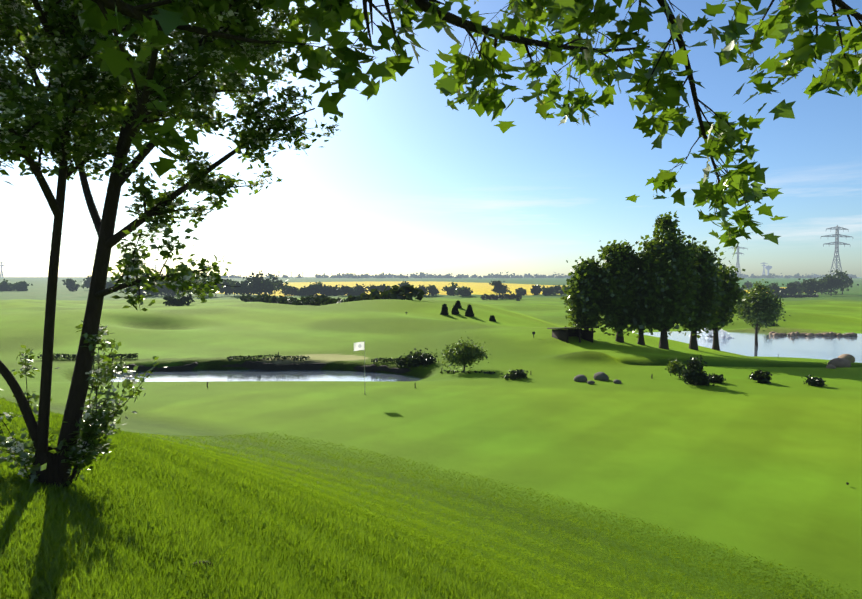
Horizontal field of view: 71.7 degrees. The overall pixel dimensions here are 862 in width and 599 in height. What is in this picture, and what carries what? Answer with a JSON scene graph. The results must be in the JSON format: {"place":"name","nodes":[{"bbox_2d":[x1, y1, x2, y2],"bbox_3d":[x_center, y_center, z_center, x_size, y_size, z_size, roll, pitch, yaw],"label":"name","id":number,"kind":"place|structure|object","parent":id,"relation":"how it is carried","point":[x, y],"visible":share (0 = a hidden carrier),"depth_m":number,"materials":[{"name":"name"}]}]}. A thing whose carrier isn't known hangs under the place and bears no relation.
{"place":"outdoors","nodes":[
{"label":"outdoors","id":0,"kind":"place"},
{"bbox_2d":[92,370,421,381],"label":"pond water","id":1,"kind":"structure","parent":0,"point":[243,375],"depth_m":33.88,"materials":[{"name":"white liquid"}]},
{"bbox_2d":[354,342,363,350],"bbox_3d":[-2.875,1.882,23.833,0.420,0.380,0.079,0,2,-1],"label":"flag cloth","id":2,"kind":"object","parent":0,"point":[358,346],"visible":1,"depth_m":23.83,"materials":[{"name":"white fabric"}]},
{"bbox_2d":[0,225,851,277],"bbox_3d":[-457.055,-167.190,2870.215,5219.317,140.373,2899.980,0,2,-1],"label":"transmission towers","id":3,"kind":"structure","parent":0,"point":[836,236],"depth_m":1466.87,"materials":[{"name":"silver metal"}]},
{"bbox_2d":[0,277,861,598],"bbox_3d":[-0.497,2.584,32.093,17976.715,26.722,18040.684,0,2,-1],"label":"terrain ground","id":4,"kind":"structure","parent":0,"point":[742,463],"depth_m":20.69,"materials":[{"name":"green plant"}]},
{"bbox_2d":[0,0,342,488],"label":"tree","id":5,"kind":"object","parent":4,"relation":"on","point":[253,26],"depth_m":4.93,"materials":[{"name":"green plant"}]},
{"bbox_2d":[55,361,411,373],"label":"pond retaining wall","id":6,"kind":"structure","parent":4,"relation":"on","point":[255,365],"depth_m":36.04,"materials":[{"name":"grey stone"}]},
{"bbox_2d":[0,269,858,296],"bbox_3d":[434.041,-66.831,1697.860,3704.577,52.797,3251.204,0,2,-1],"label":"trees","id":7,"kind":"object","parent":4,"relation":"on","point":[827,283],"materials":[{"name":"green plant"}]},
{"bbox_2d":[0,400,859,598],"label":"rough grass","id":8,"kind":"structure","parent":4,"relation":"on","point":[105,528],"depth_m":5.40,"materials":[{"name":"green plant"}]},
{"bbox_2d":[37,284,826,386],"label":"hedge","id":9,"kind":"object","parent":4,"relation":"on","point":[691,374],"depth_m":37.37,"materials":[{"name":"green plant"}]},
{"bbox_2d":[440,295,519,321],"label":"conifer trees","id":10,"kind":"object","parent":4,"relation":"on","point":[455,311],"visible":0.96,"depth_m":67.12,"materials":[{"name":"green plant"}]},
{"bbox_2d":[207,352,778,387],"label":"hazard stakes","id":11,"kind":"object","parent":4,"relation":"on","point":[530,371],"visible":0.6,"depth_m":29.13,"materials":[{"name":"brown paint"}]},
{"bbox_2d":[176,482,848,569],"bbox_3d":[3.768,2.939,8.937,14.754,2.917,0.733,-2,3,-41],"label":"bark debris","id":12,"kind":"object","parent":4,"relation":"on","point":[847,483],"visible":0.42,"depth_m":3.81,"materials":[{"name":"brown wood"}]},
{"bbox_2d":[435,331,685,376],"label":"bush leaves","id":13,"kind":"object","parent":4,"relation":"on","point":[455,353],"visible":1,"depth_m":30.75,"materials":[{"name":"green plant"}]},
{"bbox_2d":[547,327,598,342],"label":"timber shelter","id":14,"kind":"object","parent":4,"relation":"on","point":[562,333],"visible":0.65,"depth_m":41.17,"materials":[{"name":"brown wood"}]},
{"bbox_2d":[574,372,621,383],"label":"boulders","id":15,"kind":"object","parent":4,"relation":"on","point":[601,376],"visible":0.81,"depth_m":27.12,"materials":[{"name":"stone"}]},
{"bbox_2d":[559,211,789,350],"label":"trees","id":16,"kind":"object","parent":4,"relation":"on","point":[671,281],"depth_m":40.83,"materials":[{"name":"green plant"}]},
{"bbox_2d":[765,265,771,274],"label":"water tower","id":17,"kind":"structure","parent":4,"relation":"on","point":[768,267],"depth_m":3769.39,"materials":[{"name":"grey concrete"}]},
{"bbox_2d":[769,331,857,368],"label":"rocks","id":18,"kind":"object","parent":4,"relation":"on","point":[843,360],"visible":0.77,"depth_m":96.68,"materials":[{"name":"stone"}]},
{"bbox_2d":[0,0,861,276],"label":"sky","id":19,"kind":"structure","parent":0,"point":[409,182],"materials":[{"name":"blue"}]},
{"bbox_2d":[65,0,861,255],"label":"sycamore","id":20,"kind":"object","parent":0,"point":[322,18],"depth_m":4.39,"materials":[{"name":"green plant"}]},
{"bbox_2d":[637,331,861,362],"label":"pond water","id":21,"kind":"structure","parent":0,"point":[814,347],"depth_m":85.64,"materials":[{"name":"blue liquid"}]},
{"bbox_2d":[687,328,732,338],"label":"fountain spray","id":22,"kind":"object","parent":21,"relation":"in","point":[710,333],"visible":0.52,"depth_m":94.90,"materials":[{"name":"white liquid"}]}
]}

